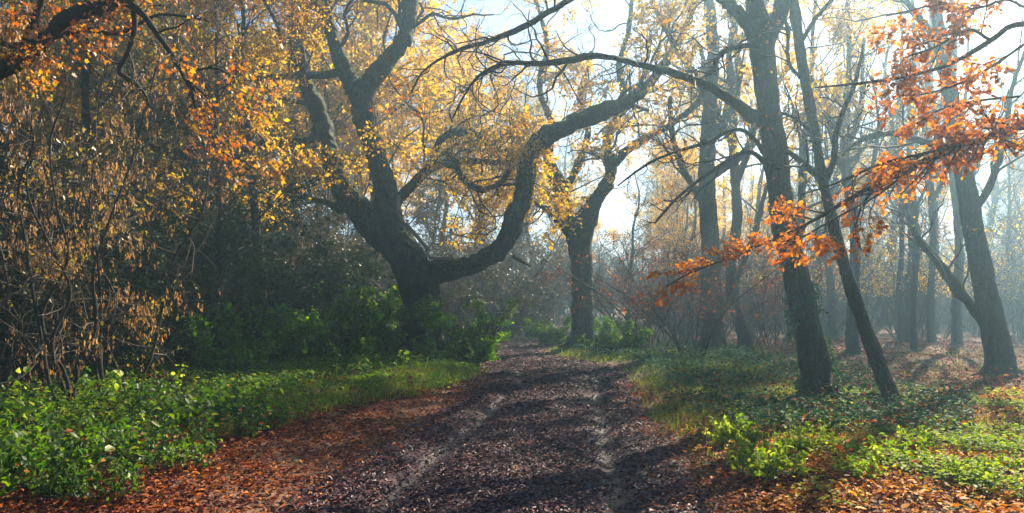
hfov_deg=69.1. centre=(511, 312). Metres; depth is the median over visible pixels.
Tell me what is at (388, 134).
woodland tree
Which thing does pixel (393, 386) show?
grass
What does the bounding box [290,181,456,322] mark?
thicket shrub
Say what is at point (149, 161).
woodland tree
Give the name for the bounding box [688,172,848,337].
hazel shrub
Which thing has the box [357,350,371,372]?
young plant
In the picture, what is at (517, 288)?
thicket shrub
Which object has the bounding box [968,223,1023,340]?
hazel shrub
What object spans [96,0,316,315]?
woodland tree
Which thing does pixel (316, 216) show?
holly bush
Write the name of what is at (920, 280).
hazel shrub
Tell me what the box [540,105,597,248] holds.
woodland tree
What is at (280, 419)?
nettle clump
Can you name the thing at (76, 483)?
nettle clump
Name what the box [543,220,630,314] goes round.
thicket shrub
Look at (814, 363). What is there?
forked tree
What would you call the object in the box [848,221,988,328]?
hazel shrub
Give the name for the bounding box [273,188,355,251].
thicket shrub
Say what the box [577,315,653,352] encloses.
green bush
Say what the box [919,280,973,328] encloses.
thicket shrub
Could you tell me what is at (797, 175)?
woodland tree
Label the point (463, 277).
thicket shrub
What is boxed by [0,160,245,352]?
holly bush
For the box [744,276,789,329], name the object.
thicket shrub
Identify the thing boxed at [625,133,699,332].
woodland tree
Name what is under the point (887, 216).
woodland tree
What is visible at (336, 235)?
thicket shrub
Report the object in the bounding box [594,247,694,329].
thicket shrub
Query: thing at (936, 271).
thicket shrub
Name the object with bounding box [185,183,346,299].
thicket shrub
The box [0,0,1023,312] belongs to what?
sky
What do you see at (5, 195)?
holly bush
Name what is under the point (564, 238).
woodland tree
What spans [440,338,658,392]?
fallen leaves
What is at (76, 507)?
fallen leaves
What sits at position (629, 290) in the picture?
thicket shrub
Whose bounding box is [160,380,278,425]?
nettle clump
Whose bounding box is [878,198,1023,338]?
hazel shrub
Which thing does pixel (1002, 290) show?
thicket shrub
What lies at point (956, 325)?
slender tree
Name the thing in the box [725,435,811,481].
bramble clump
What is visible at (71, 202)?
holly bush
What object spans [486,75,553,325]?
woodland tree
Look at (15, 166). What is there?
woodland tree
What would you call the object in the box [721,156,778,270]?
woodland tree
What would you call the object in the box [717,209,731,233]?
woodland tree
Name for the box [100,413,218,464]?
nettle clump
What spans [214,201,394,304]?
thicket shrub
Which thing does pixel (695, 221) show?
woodland tree
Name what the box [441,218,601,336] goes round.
thicket shrub
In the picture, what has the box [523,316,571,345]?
green bush
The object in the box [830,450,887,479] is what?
bramble clump
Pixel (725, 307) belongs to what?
thicket shrub
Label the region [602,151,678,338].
woodland tree
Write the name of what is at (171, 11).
woodland tree
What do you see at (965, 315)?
thicket shrub
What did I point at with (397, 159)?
woodland tree
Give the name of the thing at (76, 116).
woodland tree
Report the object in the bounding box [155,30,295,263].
woodland tree
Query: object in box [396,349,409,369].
young plant
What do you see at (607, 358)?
grass
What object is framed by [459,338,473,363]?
young plant
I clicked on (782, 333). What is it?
hazel shrub
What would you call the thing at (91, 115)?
woodland tree
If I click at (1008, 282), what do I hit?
hazel shrub
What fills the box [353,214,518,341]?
thicket shrub
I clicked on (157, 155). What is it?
woodland tree
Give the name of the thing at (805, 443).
bramble clump
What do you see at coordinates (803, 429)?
bramble clump
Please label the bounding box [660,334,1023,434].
fallen leaves
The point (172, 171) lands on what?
woodland tree
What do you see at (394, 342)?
green bush
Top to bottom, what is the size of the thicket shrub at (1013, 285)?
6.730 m
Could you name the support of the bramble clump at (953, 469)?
on the ground at (881, 332)
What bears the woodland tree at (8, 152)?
on the ground at (881, 332)
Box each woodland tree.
[0,0,85,175]
[0,0,132,222]
[0,6,28,180]
[1,0,187,363]
[1,1,154,220]
[2,0,118,234]
[2,0,154,167]
[4,119,37,199]
[5,1,121,196]
[18,23,125,194]
[41,0,232,354]
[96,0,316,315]
[102,2,228,202]
[106,0,250,342]
[106,0,310,301]
[116,89,193,205]
[128,0,237,212]
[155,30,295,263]
[207,18,286,217]
[224,19,326,213]
[238,0,402,230]
[241,16,358,232]
[253,0,402,272]
[259,120,329,222]
[287,0,446,233]
[301,0,477,277]
[301,112,364,241]
[309,55,397,232]
[340,107,418,217]
[341,51,436,218]
[382,10,494,247]
[400,5,529,310]
[402,19,530,248]
[405,84,473,256]
[457,80,565,327]
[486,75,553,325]
[539,182,595,325]
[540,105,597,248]
[542,119,609,314]
[559,139,630,251]
[559,195,611,277]
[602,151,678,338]
[604,89,701,256]
[624,107,692,235]
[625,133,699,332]
[631,137,684,329]
[640,176,693,240]
[641,126,699,238]
[641,179,700,319]
[645,213,685,277]
[646,141,727,335]
[650,106,727,244]
[658,133,728,339]
[668,175,731,265]
[693,195,731,256]
[694,161,752,259]
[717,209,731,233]
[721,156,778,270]
[726,81,816,337]
[727,134,772,269]
[730,0,936,354]
[737,178,775,330]
[771,111,820,247]
[789,136,841,249]
[790,0,902,341]
[790,69,879,337]
[804,145,844,242]
[806,154,849,266]
[807,174,863,268]
[827,0,950,342]
[830,133,896,257]
[830,140,892,268]
[834,140,883,254]
[839,7,949,325]
[845,164,906,316]
[866,171,923,252]
[871,188,925,258]
[883,66,997,332]
[888,85,1016,263]
[939,20,1023,253]
[972,79,1023,320]
[975,151,1022,248]
[976,148,1023,323]
[979,75,1023,225]
[983,71,1023,336]
[991,191,1023,261]
[992,167,1023,256]
[998,160,1023,239]
[999,198,1023,265]
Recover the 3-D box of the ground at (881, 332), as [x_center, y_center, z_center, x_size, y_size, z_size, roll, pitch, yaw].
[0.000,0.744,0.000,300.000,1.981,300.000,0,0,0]
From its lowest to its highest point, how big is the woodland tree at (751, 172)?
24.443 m
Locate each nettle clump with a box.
[0,375,72,414]
[0,383,57,435]
[0,407,69,445]
[0,409,173,496]
[0,419,90,499]
[0,433,77,475]
[20,401,148,456]
[28,441,144,504]
[74,366,194,415]
[75,408,160,434]
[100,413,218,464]
[119,379,283,442]
[127,434,222,475]
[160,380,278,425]
[238,402,297,431]
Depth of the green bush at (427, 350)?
20.49 m
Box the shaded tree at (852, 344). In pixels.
[760,0,932,354]
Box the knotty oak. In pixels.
[464,0,752,347]
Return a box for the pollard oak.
[97,0,745,356]
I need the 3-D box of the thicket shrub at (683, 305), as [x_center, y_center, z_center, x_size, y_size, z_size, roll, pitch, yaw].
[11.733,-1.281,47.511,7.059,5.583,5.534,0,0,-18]
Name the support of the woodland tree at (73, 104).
on the ground at (881, 332)
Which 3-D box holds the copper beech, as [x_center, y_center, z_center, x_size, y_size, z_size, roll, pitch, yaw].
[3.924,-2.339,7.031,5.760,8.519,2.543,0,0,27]
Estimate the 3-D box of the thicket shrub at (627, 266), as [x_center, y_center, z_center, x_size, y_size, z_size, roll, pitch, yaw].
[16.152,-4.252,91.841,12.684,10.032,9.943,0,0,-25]
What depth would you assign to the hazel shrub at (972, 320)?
44.04 m
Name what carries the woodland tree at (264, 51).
on the ground at (881, 332)
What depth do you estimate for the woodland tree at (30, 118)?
41.42 m
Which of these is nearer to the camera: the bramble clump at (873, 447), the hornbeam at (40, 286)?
the bramble clump at (873, 447)
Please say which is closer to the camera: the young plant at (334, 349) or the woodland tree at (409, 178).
the young plant at (334, 349)
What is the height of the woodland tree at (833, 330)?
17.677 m
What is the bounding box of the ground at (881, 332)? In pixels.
[0,313,1023,512]
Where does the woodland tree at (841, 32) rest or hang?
on the ground at (881, 332)
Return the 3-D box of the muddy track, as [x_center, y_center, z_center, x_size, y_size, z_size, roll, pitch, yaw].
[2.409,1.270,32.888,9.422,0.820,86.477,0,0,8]
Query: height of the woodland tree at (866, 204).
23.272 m
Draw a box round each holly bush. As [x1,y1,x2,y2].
[0,56,365,370]
[0,115,116,361]
[0,144,166,362]
[0,148,161,362]
[0,154,100,368]
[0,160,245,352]
[0,200,137,381]
[0,209,227,384]
[0,213,60,381]
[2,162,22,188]
[69,122,394,345]
[99,173,334,368]
[173,194,382,335]
[191,213,372,327]
[253,241,383,328]
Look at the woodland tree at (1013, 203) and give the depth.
50.85 m
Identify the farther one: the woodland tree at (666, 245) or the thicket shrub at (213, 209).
the woodland tree at (666, 245)
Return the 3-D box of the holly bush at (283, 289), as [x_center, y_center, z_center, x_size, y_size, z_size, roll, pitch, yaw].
[-7.272,-0.777,19.041,5.330,4.805,7.177,0,0,-16]
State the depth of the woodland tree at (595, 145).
94.11 m
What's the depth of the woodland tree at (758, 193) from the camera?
42.34 m
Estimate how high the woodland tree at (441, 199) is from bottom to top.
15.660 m
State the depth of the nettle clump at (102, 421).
9.02 m
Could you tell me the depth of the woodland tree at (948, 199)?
80.56 m
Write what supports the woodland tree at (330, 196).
on the ground at (881, 332)
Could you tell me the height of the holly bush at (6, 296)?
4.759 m
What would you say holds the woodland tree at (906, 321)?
on the ground at (881, 332)
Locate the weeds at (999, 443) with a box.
[672,384,1023,505]
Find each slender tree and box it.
[841,0,964,351]
[853,0,976,341]
[875,1,980,342]
[891,0,1014,345]
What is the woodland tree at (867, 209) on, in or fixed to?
on the ground at (881, 332)
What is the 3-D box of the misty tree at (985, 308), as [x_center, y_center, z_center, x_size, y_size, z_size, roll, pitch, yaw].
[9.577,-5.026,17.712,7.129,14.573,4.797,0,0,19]
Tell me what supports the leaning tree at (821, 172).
on the ground at (881, 332)
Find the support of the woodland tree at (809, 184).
on the ground at (881, 332)
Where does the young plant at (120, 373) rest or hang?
on the ground at (881, 332)
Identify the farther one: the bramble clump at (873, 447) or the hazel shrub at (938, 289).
the hazel shrub at (938, 289)
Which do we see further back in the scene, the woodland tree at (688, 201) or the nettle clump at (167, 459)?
the woodland tree at (688, 201)
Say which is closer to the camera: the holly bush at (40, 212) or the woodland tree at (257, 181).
the holly bush at (40, 212)
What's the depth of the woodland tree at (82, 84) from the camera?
18.48 m
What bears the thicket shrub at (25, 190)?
on the ground at (881, 332)
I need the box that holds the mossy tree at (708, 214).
[620,0,808,350]
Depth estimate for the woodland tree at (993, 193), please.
58.88 m
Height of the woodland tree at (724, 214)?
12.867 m
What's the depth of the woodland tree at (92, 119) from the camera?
27.79 m
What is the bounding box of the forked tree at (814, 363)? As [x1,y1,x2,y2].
[368,0,847,400]
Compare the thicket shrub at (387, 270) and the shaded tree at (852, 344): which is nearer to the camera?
the shaded tree at (852, 344)
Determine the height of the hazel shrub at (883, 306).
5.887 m
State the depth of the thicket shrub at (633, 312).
26.42 m
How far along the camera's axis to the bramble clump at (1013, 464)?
6.53 m
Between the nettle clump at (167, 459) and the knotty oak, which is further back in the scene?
the knotty oak
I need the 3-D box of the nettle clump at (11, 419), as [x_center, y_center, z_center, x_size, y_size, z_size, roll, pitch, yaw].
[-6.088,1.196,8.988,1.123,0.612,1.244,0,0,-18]
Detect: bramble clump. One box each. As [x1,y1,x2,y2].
[702,413,767,446]
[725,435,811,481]
[774,429,855,454]
[791,419,831,438]
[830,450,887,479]
[838,432,930,464]
[885,425,942,450]
[922,409,969,431]
[936,457,994,484]
[969,453,1023,474]
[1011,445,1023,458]
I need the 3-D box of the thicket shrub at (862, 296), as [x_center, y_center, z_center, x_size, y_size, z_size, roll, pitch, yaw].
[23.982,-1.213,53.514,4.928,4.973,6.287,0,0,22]
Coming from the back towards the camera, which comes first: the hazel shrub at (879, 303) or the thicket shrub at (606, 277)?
the thicket shrub at (606, 277)
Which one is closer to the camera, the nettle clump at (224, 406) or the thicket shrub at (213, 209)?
the nettle clump at (224, 406)
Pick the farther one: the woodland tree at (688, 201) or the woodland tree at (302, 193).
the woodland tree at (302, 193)
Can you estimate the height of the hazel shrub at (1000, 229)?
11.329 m
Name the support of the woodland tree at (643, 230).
on the ground at (881, 332)
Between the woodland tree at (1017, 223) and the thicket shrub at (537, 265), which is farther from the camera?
the woodland tree at (1017, 223)
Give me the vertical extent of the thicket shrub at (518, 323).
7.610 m
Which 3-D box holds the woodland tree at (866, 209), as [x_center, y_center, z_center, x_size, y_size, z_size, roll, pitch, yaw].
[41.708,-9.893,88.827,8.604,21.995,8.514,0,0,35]
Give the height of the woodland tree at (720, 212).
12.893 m
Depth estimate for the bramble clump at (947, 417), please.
9.24 m
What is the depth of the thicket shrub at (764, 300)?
33.35 m
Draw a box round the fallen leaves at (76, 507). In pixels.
[0,376,959,512]
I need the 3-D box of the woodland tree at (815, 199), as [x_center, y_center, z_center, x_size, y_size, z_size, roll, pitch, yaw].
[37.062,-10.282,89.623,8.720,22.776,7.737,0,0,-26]
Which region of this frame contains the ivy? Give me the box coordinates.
[570,339,977,439]
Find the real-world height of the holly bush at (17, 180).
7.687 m
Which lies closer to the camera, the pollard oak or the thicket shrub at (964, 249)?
the pollard oak
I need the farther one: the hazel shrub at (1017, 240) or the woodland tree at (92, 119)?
the hazel shrub at (1017, 240)
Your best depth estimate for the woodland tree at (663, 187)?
54.84 m
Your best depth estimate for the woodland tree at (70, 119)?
40.12 m
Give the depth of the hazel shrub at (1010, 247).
49.21 m
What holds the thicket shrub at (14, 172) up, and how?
on the ground at (881, 332)
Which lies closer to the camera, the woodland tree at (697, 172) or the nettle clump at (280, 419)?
the nettle clump at (280, 419)
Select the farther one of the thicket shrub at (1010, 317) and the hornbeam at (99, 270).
the thicket shrub at (1010, 317)
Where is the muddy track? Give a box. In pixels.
[276,321,709,512]
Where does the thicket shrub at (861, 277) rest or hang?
on the ground at (881, 332)
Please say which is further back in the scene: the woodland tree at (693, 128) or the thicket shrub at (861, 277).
the woodland tree at (693, 128)
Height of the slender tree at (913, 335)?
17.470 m
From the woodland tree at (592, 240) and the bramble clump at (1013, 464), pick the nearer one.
the bramble clump at (1013, 464)
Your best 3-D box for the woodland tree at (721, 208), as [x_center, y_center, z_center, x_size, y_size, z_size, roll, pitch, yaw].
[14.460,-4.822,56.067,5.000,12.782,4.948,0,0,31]
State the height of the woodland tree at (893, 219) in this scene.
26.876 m
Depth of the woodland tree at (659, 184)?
77.18 m
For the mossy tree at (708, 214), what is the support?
on the ground at (881, 332)
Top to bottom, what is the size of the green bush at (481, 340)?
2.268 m
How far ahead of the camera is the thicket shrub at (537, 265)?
53.18 m
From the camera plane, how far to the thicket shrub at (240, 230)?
28.03 m
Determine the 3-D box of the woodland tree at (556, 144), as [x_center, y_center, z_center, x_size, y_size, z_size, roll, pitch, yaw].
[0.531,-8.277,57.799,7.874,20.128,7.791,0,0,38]
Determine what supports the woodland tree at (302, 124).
on the ground at (881, 332)
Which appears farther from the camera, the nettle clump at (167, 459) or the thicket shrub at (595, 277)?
the thicket shrub at (595, 277)
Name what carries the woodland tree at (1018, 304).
on the ground at (881, 332)
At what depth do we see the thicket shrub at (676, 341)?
23.70 m
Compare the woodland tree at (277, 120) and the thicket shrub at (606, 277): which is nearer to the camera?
the woodland tree at (277, 120)
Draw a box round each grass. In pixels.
[49,355,481,451]
[549,345,1023,464]
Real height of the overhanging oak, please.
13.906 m
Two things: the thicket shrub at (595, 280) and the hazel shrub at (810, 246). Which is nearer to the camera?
the thicket shrub at (595, 280)
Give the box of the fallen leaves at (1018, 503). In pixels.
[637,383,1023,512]
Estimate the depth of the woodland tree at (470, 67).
42.02 m
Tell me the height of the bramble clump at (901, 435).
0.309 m
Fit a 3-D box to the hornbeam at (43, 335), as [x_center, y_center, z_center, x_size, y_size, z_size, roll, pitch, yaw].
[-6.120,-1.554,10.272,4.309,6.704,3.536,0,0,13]
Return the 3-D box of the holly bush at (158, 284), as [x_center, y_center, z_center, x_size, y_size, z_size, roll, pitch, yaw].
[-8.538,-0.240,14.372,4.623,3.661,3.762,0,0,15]
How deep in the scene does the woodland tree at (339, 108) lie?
32.74 m
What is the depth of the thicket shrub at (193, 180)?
28.89 m
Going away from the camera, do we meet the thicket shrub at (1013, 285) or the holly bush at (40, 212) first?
the holly bush at (40, 212)
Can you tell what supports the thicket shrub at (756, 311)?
on the ground at (881, 332)
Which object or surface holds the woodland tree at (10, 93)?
on the ground at (881, 332)
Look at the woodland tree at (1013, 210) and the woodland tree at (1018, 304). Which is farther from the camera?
the woodland tree at (1013, 210)
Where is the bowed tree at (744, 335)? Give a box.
[673,0,798,350]
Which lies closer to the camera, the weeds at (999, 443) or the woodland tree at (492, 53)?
the weeds at (999, 443)
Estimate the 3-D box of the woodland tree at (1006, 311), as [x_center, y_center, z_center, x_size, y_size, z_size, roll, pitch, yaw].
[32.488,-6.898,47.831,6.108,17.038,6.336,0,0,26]
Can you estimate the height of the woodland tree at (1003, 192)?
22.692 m
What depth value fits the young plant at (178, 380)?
11.20 m
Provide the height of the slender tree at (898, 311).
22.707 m
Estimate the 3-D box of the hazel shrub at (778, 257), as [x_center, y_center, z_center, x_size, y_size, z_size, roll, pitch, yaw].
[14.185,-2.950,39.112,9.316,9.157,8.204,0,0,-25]
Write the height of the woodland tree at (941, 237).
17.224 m
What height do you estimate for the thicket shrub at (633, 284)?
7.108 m
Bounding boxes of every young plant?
[1,367,33,430]
[94,370,123,410]
[166,364,187,393]
[330,342,340,376]
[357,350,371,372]
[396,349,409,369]
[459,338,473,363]
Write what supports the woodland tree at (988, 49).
on the ground at (881, 332)
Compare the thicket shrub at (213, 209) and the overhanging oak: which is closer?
the overhanging oak
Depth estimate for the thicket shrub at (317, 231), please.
26.06 m
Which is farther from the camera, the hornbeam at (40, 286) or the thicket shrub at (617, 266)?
the thicket shrub at (617, 266)
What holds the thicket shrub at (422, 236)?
on the ground at (881, 332)
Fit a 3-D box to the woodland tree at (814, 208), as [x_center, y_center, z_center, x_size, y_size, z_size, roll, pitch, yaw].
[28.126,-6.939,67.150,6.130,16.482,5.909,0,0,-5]
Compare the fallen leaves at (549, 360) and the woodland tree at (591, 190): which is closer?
the fallen leaves at (549, 360)
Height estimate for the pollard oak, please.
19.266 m
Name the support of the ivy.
on the ground at (881, 332)
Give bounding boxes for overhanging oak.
[0,0,299,186]
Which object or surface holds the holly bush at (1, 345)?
on the ground at (881, 332)
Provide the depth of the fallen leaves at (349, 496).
7.43 m
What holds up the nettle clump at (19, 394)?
on the ground at (881, 332)
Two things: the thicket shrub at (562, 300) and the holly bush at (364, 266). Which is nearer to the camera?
the holly bush at (364, 266)
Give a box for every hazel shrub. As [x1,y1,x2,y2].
[660,226,777,337]
[670,168,841,339]
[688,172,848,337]
[718,192,906,334]
[746,197,898,318]
[755,214,909,329]
[767,198,923,328]
[818,177,1023,341]
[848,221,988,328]
[849,241,942,334]
[870,255,921,326]
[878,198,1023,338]
[903,208,1023,334]
[920,243,1022,322]
[945,235,1023,289]
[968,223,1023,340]
[984,195,1023,273]
[986,209,1023,254]
[989,194,1023,288]
[992,242,1023,333]
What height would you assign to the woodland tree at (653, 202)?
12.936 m
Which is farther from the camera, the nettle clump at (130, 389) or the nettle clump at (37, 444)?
the nettle clump at (130, 389)
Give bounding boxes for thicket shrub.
[0,120,101,239]
[0,173,201,225]
[21,134,321,345]
[162,159,310,261]
[166,188,330,300]
[177,145,439,313]
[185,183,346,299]
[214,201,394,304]
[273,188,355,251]
[288,211,390,269]
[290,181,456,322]
[330,220,456,327]
[341,201,500,321]
[348,221,462,332]
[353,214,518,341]
[384,170,578,336]
[433,230,508,333]
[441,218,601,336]
[444,215,570,339]
[453,241,550,333]
[474,234,603,331]
[496,238,555,330]
[508,202,770,340]
[524,227,641,320]
[527,209,744,351]
[540,251,569,315]
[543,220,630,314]
[554,225,640,318]
[560,206,753,345]
[561,216,833,356]
[594,233,645,316]
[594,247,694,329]
[604,251,691,315]
[615,264,668,323]
[632,224,833,345]
[644,262,746,333]
[653,275,759,331]
[677,252,841,350]
[728,276,773,330]
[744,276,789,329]
[761,243,908,334]
[807,245,896,321]
[823,277,874,327]
[861,249,967,332]
[895,241,965,317]
[903,225,1018,277]
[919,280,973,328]
[920,234,1018,330]
[946,258,1016,313]
[969,273,1023,327]
[1001,258,1023,318]
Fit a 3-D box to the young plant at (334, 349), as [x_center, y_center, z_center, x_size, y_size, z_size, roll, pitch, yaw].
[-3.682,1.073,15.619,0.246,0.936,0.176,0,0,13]
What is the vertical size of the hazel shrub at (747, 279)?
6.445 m
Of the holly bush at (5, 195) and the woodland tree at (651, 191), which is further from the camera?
the woodland tree at (651, 191)
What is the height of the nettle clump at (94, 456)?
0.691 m
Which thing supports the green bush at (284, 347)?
on the ground at (881, 332)
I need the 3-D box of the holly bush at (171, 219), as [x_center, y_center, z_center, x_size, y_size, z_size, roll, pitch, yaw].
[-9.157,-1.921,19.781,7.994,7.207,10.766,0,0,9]
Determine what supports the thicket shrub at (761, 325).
on the ground at (881, 332)
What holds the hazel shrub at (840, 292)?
on the ground at (881, 332)
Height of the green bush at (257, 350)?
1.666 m
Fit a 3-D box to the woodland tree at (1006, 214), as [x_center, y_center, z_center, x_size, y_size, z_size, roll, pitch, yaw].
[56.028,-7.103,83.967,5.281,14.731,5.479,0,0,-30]
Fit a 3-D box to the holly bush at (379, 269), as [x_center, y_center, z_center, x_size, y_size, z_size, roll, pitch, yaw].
[-9.942,-2.207,26.161,11.483,7.687,8.527,0,0,-19]
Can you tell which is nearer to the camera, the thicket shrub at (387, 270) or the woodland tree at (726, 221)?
the thicket shrub at (387, 270)
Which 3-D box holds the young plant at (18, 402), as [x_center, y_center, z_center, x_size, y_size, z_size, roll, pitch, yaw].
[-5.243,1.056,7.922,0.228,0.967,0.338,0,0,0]
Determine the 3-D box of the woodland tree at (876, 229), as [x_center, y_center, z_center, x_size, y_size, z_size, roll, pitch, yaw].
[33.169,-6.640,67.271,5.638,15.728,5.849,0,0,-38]
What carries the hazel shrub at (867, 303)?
on the ground at (881, 332)
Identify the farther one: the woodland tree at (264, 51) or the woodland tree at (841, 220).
the woodland tree at (841, 220)
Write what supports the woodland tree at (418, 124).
on the ground at (881, 332)
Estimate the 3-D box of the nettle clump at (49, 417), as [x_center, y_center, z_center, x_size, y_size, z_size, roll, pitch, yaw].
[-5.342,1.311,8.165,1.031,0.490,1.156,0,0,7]
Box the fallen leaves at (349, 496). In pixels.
[259,377,725,512]
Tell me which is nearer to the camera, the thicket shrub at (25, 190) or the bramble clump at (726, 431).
the bramble clump at (726, 431)
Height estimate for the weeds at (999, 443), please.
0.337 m
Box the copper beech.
[645,0,1023,308]
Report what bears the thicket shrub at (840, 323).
on the ground at (881, 332)
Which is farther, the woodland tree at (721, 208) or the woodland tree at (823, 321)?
the woodland tree at (721, 208)
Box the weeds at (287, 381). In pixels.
[15,344,457,440]
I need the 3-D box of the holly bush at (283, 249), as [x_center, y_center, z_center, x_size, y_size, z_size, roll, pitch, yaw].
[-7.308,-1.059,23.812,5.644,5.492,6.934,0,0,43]
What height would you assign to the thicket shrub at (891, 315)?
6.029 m
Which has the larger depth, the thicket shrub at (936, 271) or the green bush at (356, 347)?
the thicket shrub at (936, 271)
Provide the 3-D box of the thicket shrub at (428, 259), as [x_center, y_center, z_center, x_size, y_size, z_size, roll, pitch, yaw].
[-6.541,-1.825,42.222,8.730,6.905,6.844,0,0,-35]
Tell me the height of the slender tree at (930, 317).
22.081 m
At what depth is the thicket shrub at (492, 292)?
37.77 m
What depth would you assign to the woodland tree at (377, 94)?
33.50 m
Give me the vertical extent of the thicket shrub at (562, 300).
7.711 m
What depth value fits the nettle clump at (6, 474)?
6.14 m
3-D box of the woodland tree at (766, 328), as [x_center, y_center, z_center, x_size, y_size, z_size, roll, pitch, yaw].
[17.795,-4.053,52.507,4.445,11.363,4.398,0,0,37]
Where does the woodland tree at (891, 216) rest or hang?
on the ground at (881, 332)
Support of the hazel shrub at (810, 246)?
on the ground at (881, 332)
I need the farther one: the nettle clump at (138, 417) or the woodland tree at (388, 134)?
the woodland tree at (388, 134)
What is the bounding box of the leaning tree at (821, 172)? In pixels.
[724,0,906,408]
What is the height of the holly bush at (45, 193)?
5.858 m
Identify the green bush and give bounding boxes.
[136,312,275,376]
[165,300,326,366]
[233,292,382,362]
[310,302,403,357]
[311,278,425,358]
[409,336,446,360]
[410,293,533,366]
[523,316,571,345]
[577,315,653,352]
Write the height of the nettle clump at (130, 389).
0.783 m
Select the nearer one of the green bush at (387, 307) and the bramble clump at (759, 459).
the bramble clump at (759, 459)
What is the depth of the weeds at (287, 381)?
13.73 m
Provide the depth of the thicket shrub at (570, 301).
51.46 m
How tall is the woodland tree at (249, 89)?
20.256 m
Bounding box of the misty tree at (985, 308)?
[789,0,1023,377]
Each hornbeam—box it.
[0,0,241,407]
[0,32,302,393]
[0,43,165,401]
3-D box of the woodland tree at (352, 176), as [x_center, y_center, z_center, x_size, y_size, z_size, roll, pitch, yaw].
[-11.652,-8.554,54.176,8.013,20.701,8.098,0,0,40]
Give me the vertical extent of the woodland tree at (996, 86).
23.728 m
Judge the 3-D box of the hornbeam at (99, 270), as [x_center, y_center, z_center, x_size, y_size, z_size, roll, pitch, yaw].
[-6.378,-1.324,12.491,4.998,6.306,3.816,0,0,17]
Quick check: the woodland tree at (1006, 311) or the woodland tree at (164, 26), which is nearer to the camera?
the woodland tree at (164, 26)
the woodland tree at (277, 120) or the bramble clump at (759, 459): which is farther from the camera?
the woodland tree at (277, 120)
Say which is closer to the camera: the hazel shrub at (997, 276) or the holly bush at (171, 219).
the holly bush at (171, 219)
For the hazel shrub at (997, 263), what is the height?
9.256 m

